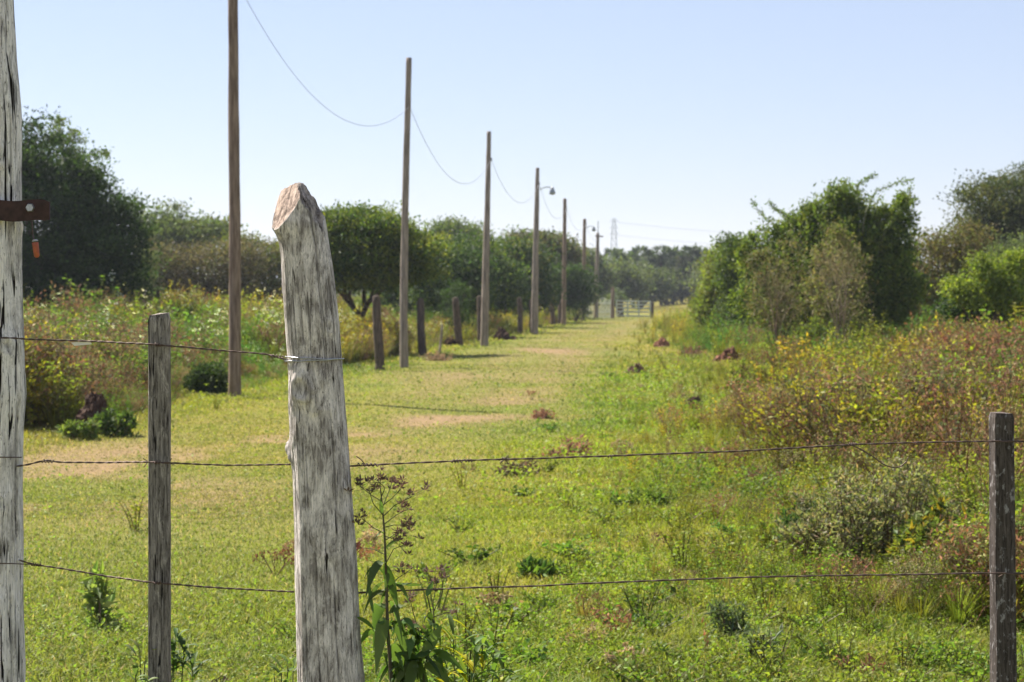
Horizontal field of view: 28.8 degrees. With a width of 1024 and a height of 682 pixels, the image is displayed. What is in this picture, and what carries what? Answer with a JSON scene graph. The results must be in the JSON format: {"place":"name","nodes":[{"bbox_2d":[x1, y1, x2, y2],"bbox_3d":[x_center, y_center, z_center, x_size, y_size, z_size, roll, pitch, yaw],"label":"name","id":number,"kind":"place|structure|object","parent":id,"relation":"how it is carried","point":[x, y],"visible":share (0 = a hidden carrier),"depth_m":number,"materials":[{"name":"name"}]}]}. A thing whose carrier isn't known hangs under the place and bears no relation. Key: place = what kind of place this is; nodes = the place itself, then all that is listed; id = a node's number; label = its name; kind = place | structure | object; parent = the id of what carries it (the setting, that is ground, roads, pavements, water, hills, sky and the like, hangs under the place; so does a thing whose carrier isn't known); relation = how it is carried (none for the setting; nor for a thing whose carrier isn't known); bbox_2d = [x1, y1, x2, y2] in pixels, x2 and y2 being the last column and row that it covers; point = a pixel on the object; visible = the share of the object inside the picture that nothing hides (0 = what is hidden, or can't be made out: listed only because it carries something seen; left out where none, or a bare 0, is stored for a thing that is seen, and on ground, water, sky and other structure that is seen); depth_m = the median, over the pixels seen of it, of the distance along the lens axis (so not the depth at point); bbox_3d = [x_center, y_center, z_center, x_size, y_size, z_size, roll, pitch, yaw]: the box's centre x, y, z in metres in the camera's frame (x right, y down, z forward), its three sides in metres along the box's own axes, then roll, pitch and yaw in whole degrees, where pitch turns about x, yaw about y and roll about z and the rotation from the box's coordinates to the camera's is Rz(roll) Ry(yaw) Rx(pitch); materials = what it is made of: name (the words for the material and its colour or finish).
{"place":"outdoors","nodes":[
{"label":"outdoors","id":0,"kind":"place"},
{"bbox_2d":[14,0,1023,279],"label":"sky","id":1,"kind":"structure","parent":0,"point":[673,114],"materials":[{"name":"blue"}]},
{"bbox_2d":[23,295,1023,681],"bbox_3d":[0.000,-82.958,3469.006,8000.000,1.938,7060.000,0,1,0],"label":"ground","id":2,"kind":"structure","parent":0,"point":[559,351],"depth_m":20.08,"materials":[{"name":"green plant"}]},
{"bbox_2d":[0,0,49,681],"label":"gatepost","id":3,"kind":"object","parent":2,"relation":"on","point":[16,210],"visible":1,"depth_m":4.76,"materials":[{"name":"grey wood"}]},
{"bbox_2d":[42,114,113,166],"bbox_3d":[-11.766,-3.265,53.908,1.986,5.784,1.142,0,1,0],"label":"slender tree","id":4,"kind":"object","parent":2,"relation":"on","point":[60,120],"visible":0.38,"depth_m":53.86,"materials":[{"name":"green plant"}]},
{"bbox_2d":[55,419,101,439],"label":"leafy weed","id":5,"kind":"object","parent":2,"relation":"on","point":[88,428],"visible":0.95,"depth_m":21.60,"materials":[{"name":"green plant"}]},
{"bbox_2d":[75,391,111,425],"bbox_3d":[-4.829,0.852,22.842,0.653,0.554,0.536,0,1,0],"label":"termite mound","id":6,"kind":"object","parent":2,"relation":"on","point":[95,403],"visible":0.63,"depth_m":22.76,"materials":[{"name":"brown soil"}]},
{"bbox_2d":[22,104,174,314],"bbox_3d":[-12.427,-3.074,49.909,7.814,5.796,5.522,0,1,0],"label":"tree","id":7,"kind":"object","parent":2,"relation":"on","point":[90,234],"visible":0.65,"depth_m":49.14,"materials":[{"name":"green plant"}]},
{"bbox_2d":[77,559,128,631],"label":"upright weed","id":8,"kind":"object","parent":2,"relation":"on","point":[95,596],"visible":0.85,"depth_m":9.42,"materials":[{"name":"green plant"}]},
{"bbox_2d":[87,406,139,436],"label":"leafy weed","id":9,"kind":"object","parent":2,"relation":"on","point":[119,426],"visible":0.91,"depth_m":22.24,"materials":[{"name":"green plant"}]},
{"bbox_2d":[119,639,170,681],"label":"climbing weed","id":10,"kind":"object","parent":2,"relation":"on","point":[135,667],"visible":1,"depth_m":4.75,"materials":[{"name":"green plant"}]},
{"bbox_2d":[133,245,168,302],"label":"tree","id":11,"kind":"object","parent":2,"relation":"on","point":[153,267],"visible":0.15,"depth_m":65.92,"materials":[{"name":"green plant"}]},
{"bbox_2d":[148,313,170,681],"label":"square fence post","id":12,"kind":"object","parent":2,"relation":"on","point":[159,501],"visible":0.99,"depth_m":4.79,"materials":[{"name":"grey wood"}]},
{"bbox_2d":[171,628,209,681],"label":"broad leaved weed","id":13,"kind":"object","parent":2,"relation":"on","point":[191,658],"visible":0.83,"depth_m":6.63,"materials":[{"name":"green plant"}]},
{"bbox_2d":[138,195,250,279],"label":"umbrella tree","id":14,"kind":"object","parent":2,"relation":"on","point":[180,229],"visible":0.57,"depth_m":95.03,"materials":[{"name":"green plant"}]},
{"bbox_2d":[135,235,277,308],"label":"brown shrub","id":15,"kind":"object","parent":2,"relation":"on","point":[210,283],"visible":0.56,"depth_m":71.52,"materials":[{"name":"green plant"}]},
{"bbox_2d":[178,355,242,395],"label":"dark bush","id":16,"kind":"object","parent":2,"relation":"on","point":[210,373],"visible":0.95,"depth_m":30.86,"materials":[{"name":"green plant"}]},
{"bbox_2d":[228,0,240,397],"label":"utility pole","id":17,"kind":"object","parent":2,"relation":"on","point":[234,376],"visible":0.93,"depth_m":30.10,"materials":[{"name":"brown wood"}]},
{"bbox_2d":[203,228,282,305],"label":"olive shrub","id":18,"kind":"object","parent":2,"relation":"on","point":[270,283],"visible":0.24,"depth_m":77.37,"materials":[{"name":"green plant"}]},
{"bbox_2d":[264,654,296,681],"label":"broad leaved weed","id":19,"kind":"object","parent":2,"relation":"on","point":[294,661],"visible":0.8,"depth_m":4.99,"materials":[{"name":"green plant"}]},
{"bbox_2d":[24,270,568,387],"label":"white flowered weeds","id":20,"kind":"object","parent":2,"relation":"on","point":[142,295],"visible":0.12,"depth_m":43.12,"materials":[{"name":"green plant"}]},
{"bbox_2d":[23,281,573,422],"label":"dry brown weeds","id":21,"kind":"object","parent":2,"relation":"on","point":[73,357],"visible":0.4,"depth_m":30.88,"materials":[{"name":"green plant"}]},
{"bbox_2d":[24,295,575,429],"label":"tall grass","id":22,"kind":"structure","parent":2,"relation":"on","point":[349,359],"depth_m":40.66,"materials":[{"name":"green plant"}]},
{"bbox_2d":[23,274,577,428],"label":"green weeds","id":23,"kind":"object","parent":2,"relation":"on","point":[184,315],"visible":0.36,"depth_m":40.33,"materials":[{"name":"green plant"}]},
{"bbox_2d":[271,182,364,681],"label":"fence post","id":24,"kind":"object","parent":2,"relation":"on","point":[328,642],"visible":1,"depth_m":4.75,"materials":[{"name":"grey wood"}]},
{"bbox_2d":[0,337,285,359],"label":"fence wire","id":25,"kind":"object","parent":24,"relation":"attached to","point":[83,342],"visible":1,"depth_m":4.78,"materials":[{"name":"grey metal"}]},
{"bbox_2d":[0,457,290,466],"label":"fence wire","id":26,"kind":"object","parent":24,"relation":"attached to","point":[109,462],"visible":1,"depth_m":4.80,"materials":[{"name":"metal"}]},
{"bbox_2d":[0,560,293,592],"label":"fence wire","id":27,"kind":"object","parent":24,"relation":"attached to","point":[137,580],"visible":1,"depth_m":4.81,"materials":[{"name":"grey metal"}]},
{"bbox_2d":[350,440,1023,467],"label":"fence wire","id":28,"kind":"object","parent":24,"relation":"attached to","point":[505,458],"visible":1,"depth_m":4.81,"materials":[{"name":"grey metal"}]},
{"bbox_2d":[359,572,1023,593],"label":"fence wire","id":29,"kind":"object","parent":24,"relation":"attached to","point":[959,573],"visible":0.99,"depth_m":4.81,"materials":[{"name":"grey metal"}]},
{"bbox_2d":[274,198,464,321],"bbox_3d":[-3.722,-1.702,52.029,5.014,4.036,3.459,0,1,0],"label":"acacia tree","id":30,"kind":"object","parent":2,"relation":"on","point":[360,238],"visible":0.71,"depth_m":51.33,"materials":[{"name":"green plant"}]},
{"bbox_2d":[372,295,384,370],"bbox_3d":[-2.760,-0.112,41.201,0.261,1.669,0.205,0,1,0],"label":"fence post","id":31,"kind":"object","parent":2,"relation":"on","point":[378,336],"visible":0.89,"depth_m":41.12,"materials":[{"name":"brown wood"}]},
{"bbox_2d":[343,464,464,681],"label":"flowering weed","id":32,"kind":"object","parent":2,"relation":"on","point":[405,659],"visible":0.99,"depth_m":4.81,"materials":[{"name":"green plant"}]},
{"bbox_2d":[400,57,411,367],"bbox_3d":[-2.308,-2.701,43.247,0.273,6.884,0.186,0,1,0],"label":"utility pole","id":33,"kind":"object","parent":2,"relation":"on","point":[404,361],"visible":0.98,"depth_m":43.19,"materials":[{"name":"brown wood"}]},
{"bbox_2d":[417,298,426,355],"bbox_3d":[-2.314,-0.313,51.056,0.257,1.575,0.216,0,1,0],"label":"fence post","id":34,"kind":"object","parent":2,"relation":"on","point":[421,337],"visible":0.88,"depth_m":50.97,"materials":[{"name":"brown wood"}]},
{"bbox_2d":[366,230,492,318],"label":"dark tree","id":35,"kind":"object","parent":2,"relation":"on","point":[389,298],"visible":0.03,"depth_m":77.32,"materials":[{"name":"green plant"}]},
{"bbox_2d":[396,234,508,315],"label":"dark tree","id":36,"kind":"object","parent":2,"relation":"on","point":[465,267],"visible":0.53,"depth_m":71.27,"materials":[{"name":"green plant"}]},
{"bbox_2d":[434,279,475,332],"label":"dark bush","id":37,"kind":"object","parent":2,"relation":"on","point":[460,286],"visible":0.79,"depth_m":62.94,"materials":[{"name":"green plant"}]},
{"bbox_2d":[452,297,462,345],"bbox_3d":[-1.613,-0.514,59.731,0.353,1.603,0.234,0,1,0],"label":"fence post","id":38,"kind":"object","parent":2,"relation":"on","point":[457,323],"visible":0.83,"depth_m":59.64,"materials":[{"name":"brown wood"}]},
{"bbox_2d":[420,214,497,239],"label":"airy tree","id":39,"kind":"object","parent":2,"relation":"on","point":[447,222],"visible":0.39,"depth_m":111.35,"materials":[{"name":"green plant"}]},
{"bbox_2d":[423,614,527,681],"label":"broad leaved weed","id":40,"kind":"object","parent":2,"relation":"on","point":[482,656],"visible":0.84,"depth_m":4.94,"materials":[{"name":"green plant"}]},
{"bbox_2d":[477,296,481,340],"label":"fence post","id":41,"kind":"object","parent":2,"relation":"on","point":[479,299],"visible":0.53,"depth_m":66.27,"materials":[{"name":"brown wood"}]},
{"bbox_2d":[480,131,491,346],"bbox_3d":[-0.781,-2.983,59.665,0.348,6.581,0.253,-1,1,-21],"label":"utility pole","id":42,"kind":"object","parent":2,"relation":"on","point":[485,296],"visible":0.96,"depth_m":59.57,"materials":[{"name":"brown wood"}]},
{"bbox_2d":[433,227,543,316],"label":"dark tree","id":43,"kind":"object","parent":2,"relation":"on","point":[511,281],"visible":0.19,"depth_m":81.41,"materials":[{"name":"green plant"}]},
{"bbox_2d":[490,456,539,476],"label":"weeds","id":44,"kind":"object","parent":2,"relation":"on","point":[521,465],"visible":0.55,"depth_m":17.41,"materials":[{"name":"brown plant"}]},
{"bbox_2d":[517,297,522,333],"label":"fence post","id":45,"kind":"object","parent":2,"relation":"on","point":[520,315],"visible":0.88,"depth_m":77.49,"materials":[{"name":"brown wood"}]},
{"bbox_2d":[490,232,567,318],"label":"green tree","id":46,"kind":"object","parent":2,"relation":"on","point":[518,247],"visible":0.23,"depth_m":91.30,"materials":[{"name":"green plant"}]},
{"bbox_2d":[38,343,1023,681],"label":"weeds","id":47,"kind":"object","parent":2,"relation":"on","point":[632,601],"visible":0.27,"depth_m":9.40,"materials":[{"name":"green plant"}]},
{"bbox_2d":[511,553,565,578],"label":"leafy clump","id":48,"kind":"object","parent":2,"relation":"on","point":[530,562],"visible":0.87,"depth_m":11.19,"materials":[{"name":"green plant"}]},
{"bbox_2d":[529,407,555,418],"bbox_3d":[0.395,0.941,25.359,0.362,0.216,0.338,0,1,0],"label":"brush pile","id":49,"kind":"object","parent":2,"relation":"on","point":[542,414],"visible":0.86,"depth_m":25.27,"materials":[{"name":"brown plant"}]},
{"bbox_2d":[531,168,554,334],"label":"utility pole","id":50,"kind":"object","parent":2,"relation":"on","point":[534,302],"visible":0.98,"depth_m":76.45,"materials":[{"name":"brown wood"}]},
{"bbox_2d":[494,224,593,310],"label":"brownish tree","id":51,"kind":"object","parent":2,"relation":"on","point":[573,252],"visible":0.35,"depth_m":121.09,"materials":[{"name":"green plant"}]},
{"bbox_2d":[561,199,566,325],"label":"utility pole","id":52,"kind":"object","parent":2,"relation":"on","point":[563,320],"visible":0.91,"depth_m":96.85,"materials":[{"name":"brown wood"}]},
{"bbox_2d":[523,251,605,318],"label":"dark tree","id":53,"kind":"object","parent":2,"relation":"on","point":[578,290],"visible":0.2,"depth_m":104.43,"materials":[{"name":"green plant"}]},
{"bbox_2d":[540,433,593,456],"bbox_3d":[0.566,1.045,19.184,0.574,0.296,0.557,1,1,21],"label":"brush pile","id":54,"kind":"object","parent":2,"relation":"on","point":[575,445],"visible":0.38,"depth_m":19.14,"materials":[{"name":"brown plant"}]},
{"bbox_2d":[554,279,597,321],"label":"dark bush","id":55,"kind":"object","parent":2,"relation":"on","point":[576,318],"visible":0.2,"depth_m":107.85,"materials":[{"name":"green plant"}]},
{"bbox_2d":[581,219,595,320],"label":"utility pole","id":56,"kind":"object","parent":2,"relation":"on","point":[584,245],"visible":0.62,"depth_m":112.82,"materials":[{"name":"brown wood"}]},
{"bbox_2d":[594,221,602,318],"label":"utility pole","id":57,"kind":"object","parent":2,"relation":"on","point":[597,235],"visible":0.73,"depth_m":123.84,"materials":[{"name":"brown wood"}]},
{"bbox_2d":[579,244,621,310],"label":"distant tree","id":58,"kind":"object","parent":2,"relation":"on","point":[606,275],"visible":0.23,"depth_m":164.17,"materials":[{"name":"green plant"}]},
{"bbox_2d":[599,287,637,316],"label":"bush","id":59,"kind":"object","parent":2,"relation":"on","point":[619,297],"visible":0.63,"depth_m":132.82,"materials":[{"name":"green plant"}]},
{"bbox_2d":[601,255,656,310],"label":"distant tree","id":60,"kind":"object","parent":2,"relation":"on","point":[632,279],"visible":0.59,"depth_m":173.94,"materials":[{"name":"green plant"}]},
{"bbox_2d":[252,370,1022,681],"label":"dry litter","id":61,"kind":"object","parent":2,"relation":"on","point":[485,600],"visible":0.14,"depth_m":10.36,"materials":[{"name":"brown plant"}]},
{"bbox_2d":[607,481,669,510],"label":"leafy clump","id":62,"kind":"object","parent":2,"relation":"on","point":[654,494],"visible":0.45,"depth_m":14.55,"materials":[{"name":"green plant"}]},
{"bbox_2d":[627,245,658,303],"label":"tree","id":63,"kind":"object","parent":2,"relation":"on","point":[649,255],"visible":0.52,"depth_m":209.68,"materials":[{"name":"green plant"}]},
{"bbox_2d":[607,259,684,307],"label":"distant tree","id":64,"kind":"object","parent":2,"relation":"on","point":[662,280],"visible":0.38,"depth_m":189.07,"materials":[{"name":"green plant"}]},
{"bbox_2d":[650,302,653,317],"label":"gatepost","id":65,"kind":"object","parent":2,"relation":"on","point":[652,308],"visible":0.78,"depth_m":127.91,"materials":[{"name":"grey wood"}]},
{"bbox_2d":[616,300,650,316],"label":"field gate","id":66,"kind":"structure","parent":65,"relation":"attached to","point":[627,307],"depth_m":127.95,"materials":[{"name":"metal"}]},
{"bbox_2d":[651,243,676,305],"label":"tree","id":67,"kind":"object","parent":2,"relation":"on","point":[669,259],"visible":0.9,"depth_m":211.50,"materials":[{"name":"green plant"}]},
{"bbox_2d":[655,264,695,304],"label":"distant tree","id":68,"kind":"object","parent":2,"relation":"on","point":[678,295],"visible":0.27,"depth_m":213.52,"materials":[{"name":"green plant"}]},
{"bbox_2d":[672,250,705,300],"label":"distant tree","id":69,"kind":"object","parent":2,"relation":"on","point":[681,259],"visible":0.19,"depth_m":213.56,"materials":[{"name":"green plant"}]},
{"bbox_2d":[676,245,702,302],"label":"tree","id":70,"kind":"object","parent":2,"relation":"on","point":[694,250],"visible":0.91,"depth_m":213.42,"materials":[{"name":"green plant"}]},
{"bbox_2d":[683,256,712,293],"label":"distant tree","id":71,"kind":"object","parent":2,"relation":"on","point":[693,276],"visible":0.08,"depth_m":199.56,"materials":[{"name":"green plant"}]},
{"bbox_2d":[681,241,732,331],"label":"yellow green bush","id":72,"kind":"object","parent":2,"relation":"on","point":[706,297],"visible":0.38,"depth_m":61.71,"materials":[{"name":"green plant"}]},
{"bbox_2d":[700,596,752,638],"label":"silvery weed","id":73,"kind":"object","parent":2,"relation":"on","point":[718,611],"visible":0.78,"depth_m":8.99,"materials":[{"name":"green plant"}]},
{"bbox_2d":[712,346,740,362],"bbox_3d":[4.922,0.346,45.255,0.745,0.476,0.576,1,2,35],"label":"earth mound","id":74,"kind":"object","parent":2,"relation":"on","point":[731,351],"visible":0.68,"depth_m":45.18,"materials":[{"name":"brown soil"}]},
{"bbox_2d":[702,229,766,332],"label":"dark bush","id":75,"kind":"object","parent":2,"relation":"on","point":[724,269],"visible":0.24,"depth_m":55.79,"materials":[{"name":"green plant"}]},
{"bbox_2d":[720,357,794,395],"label":"verge weed","id":76,"kind":"object","parent":2,"relation":"on","point":[736,373],"visible":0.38,"depth_m":30.57,"materials":[{"name":"green plant"}]},
{"bbox_2d":[735,621,785,666],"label":"silvery weed","id":77,"kind":"object","parent":2,"relation":"on","point":[751,650],"visible":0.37,"depth_m":8.56,"materials":[{"name":"green plant"}]},
{"bbox_2d":[745,257,805,360],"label":"dead shrub","id":78,"kind":"object","parent":2,"relation":"on","point":[777,313],"visible":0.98,"depth_m":37.94,"materials":[{"name":"brown plant"}]},
{"bbox_2d":[733,228,824,352],"bbox_3d":[5.320,-0.811,39.969,1.688,2.934,1.554,1,2,38],"label":"brownish bush","id":79,"kind":"object","parent":2,"relation":"on","point":[763,253],"visible":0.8,"depth_m":39.93,"materials":[{"name":"green plant"}]},
{"bbox_2d":[570,311,1023,626],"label":"dry brown weeds","id":80,"kind":"object","parent":2,"relation":"on","point":[905,388],"visible":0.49,"depth_m":16.91,"materials":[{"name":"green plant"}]},
{"bbox_2d":[571,278,1023,627],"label":"green weeds","id":81,"kind":"object","parent":2,"relation":"on","point":[708,331],"visible":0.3,"depth_m":16.44,"materials":[{"name":"green plant"}]},
{"bbox_2d":[770,493,842,557],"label":"weed clump","id":82,"kind":"object","parent":2,"relation":"on","point":[786,520],"visible":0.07,"depth_m":11.95,"materials":[{"name":"green plant"}]},
{"bbox_2d":[794,315,861,352],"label":"verge weed","id":83,"kind":"object","parent":2,"relation":"on","point":[819,328],"visible":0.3,"depth_m":38.32,"materials":[{"name":"green plant"}]},
{"bbox_2d":[725,177,935,340],"bbox_3d":[7.016,-1.607,43.939,4.716,4.098,2.668,0,1,0],"label":"leafy bush","id":84,"kind":"object","parent":2,"relation":"on","point":[893,275],"visible":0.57,"depth_m":43.62,"materials":[{"name":"green plant"}]},
{"bbox_2d":[750,171,916,260],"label":"branches","id":85,"kind":"object","parent":84,"relation":"on","point":[761,212],"visible":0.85,"depth_m":43.53,"materials":[{"name":"green plant"}]},
{"bbox_2d":[794,211,873,348],"bbox_3d":[6.354,-0.961,39.073,1.521,3.161,1.448,0,1,0],"label":"brownish bush","id":86,"kind":"object","parent":2,"relation":"on","point":[818,301],"visible":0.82,"depth_m":38.95,"materials":[{"name":"green plant"}]},
{"bbox_2d":[805,237,880,343],"bbox_3d":[6.083,-0.726,37.117,1.332,2.713,3.305,0,1,0],"label":"dead shrub","id":87,"kind":"object","parent":2,"relation":"on","point":[838,279],"visible":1,"depth_m":36.99,"materials":[{"name":"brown plant"}]},
{"bbox_2d":[757,444,968,570],"bbox_3d":[2.017,0.992,11.369,1.077,0.836,0.956,1,2,44],"label":"leafy shrub","id":88,"kind":"object","parent":2,"relation":"on","point":[851,518],"visible":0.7,"depth_m":11.27,"materials":[{"name":"green plant"}]},
{"bbox_2d":[835,398,961,488],"bbox_3d":[2.511,0.829,13.036,0.749,0.911,1.286,0,1,0],"label":"dry weed","id":89,"kind":"object","parent":2,"relation":"on","point":[883,440],"visible":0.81,"depth_m":13.15,"materials":[{"name":"brown plant"}]},
{"bbox_2d":[873,351,972,388],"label":"dry weed","id":90,"kind":"object","parent":2,"relation":"on","point":[906,366],"visible":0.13,"depth_m":20.32,"materials":[{"name":"brown plant"}]},
{"bbox_2d":[879,484,987,579],"bbox_3d":[2.342,1.115,10.900,0.671,0.670,0.626,0,1,0],"label":"weedy shrub","id":91,"kind":"object","parent":2,"relation":"on","point":[908,535],"visible":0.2,"depth_m":10.87,"materials":[{"name":"green plant"}]},
{"bbox_2d":[891,212,1003,330],"bbox_3d":[10.864,-1.565,49.973,3.476,3.366,2.791,0,1,0],"label":"olive brown bush","id":92,"kind":"object","parent":2,"relation":"on","point":[946,256],"visible":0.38,"depth_m":49.64,"materials":[{"name":"green plant"}]},
{"bbox_2d":[901,339,1023,483],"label":"dry weed","id":93,"kind":"object","parent":2,"relation":"on","point":[983,410],"visible":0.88,"depth_m":12.95,"materials":[{"name":"brown plant"}]},
{"bbox_2d":[910,319,1023,373],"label":"dry weed","id":94,"kind":"object","parent":2,"relation":"on","point":[989,332],"visible":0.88,"depth_m":23.45,"materials":[{"name":"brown plant"}]},
{"bbox_2d":[922,278,1023,328],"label":"dark bush","id":95,"kind":"object","parent":2,"relation":"on","point":[944,307],"visible":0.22,"depth_m":36.81,"materials":[{"name":"green plant"}]},
{"bbox_2d":[930,243,1023,330],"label":"bright green shrub","id":96,"kind":"object","parent":2,"relation":"on","point":[998,289],"visible":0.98,"depth_m":33.85,"materials":[{"name":"green plant"}]},
{"bbox_2d":[932,161,1023,271],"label":"domed tree","id":97,"kind":"object","parent":2,"relation":"on","point":[993,208],"visible":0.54,"depth_m":71.23,"materials":[{"name":"green plant"}]},
{"bbox_2d":[943,421,1023,519],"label":"dry weed","id":98,"kind":"object","parent":2,"relation":"on","point":[982,464],"visible":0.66,"depth_m":11.43,"materials":[{"name":"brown plant"}]},
{"bbox_2d":[968,225,1023,327],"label":"silvery bush","id":99,"kind":"object","parent":2,"relation":"on","point":[1011,240],"visible":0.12,"depth_m":41.86,"materials":[{"name":"green plant"}]},
{"bbox_2d":[989,412,1016,681],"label":"square fence post","id":100,"kind":"object","parent":2,"relation":"on","point":[1003,641],"visible":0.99,"depth_m":4.79,"materials":[{"name":"grey wood"}]},
{"bbox_2d":[568,314,1023,624],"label":"tall grass","id":101,"kind":"structure","parent":0,"point":[959,615],"depth_m":12.32,"materials":[{"name":"green plant"}]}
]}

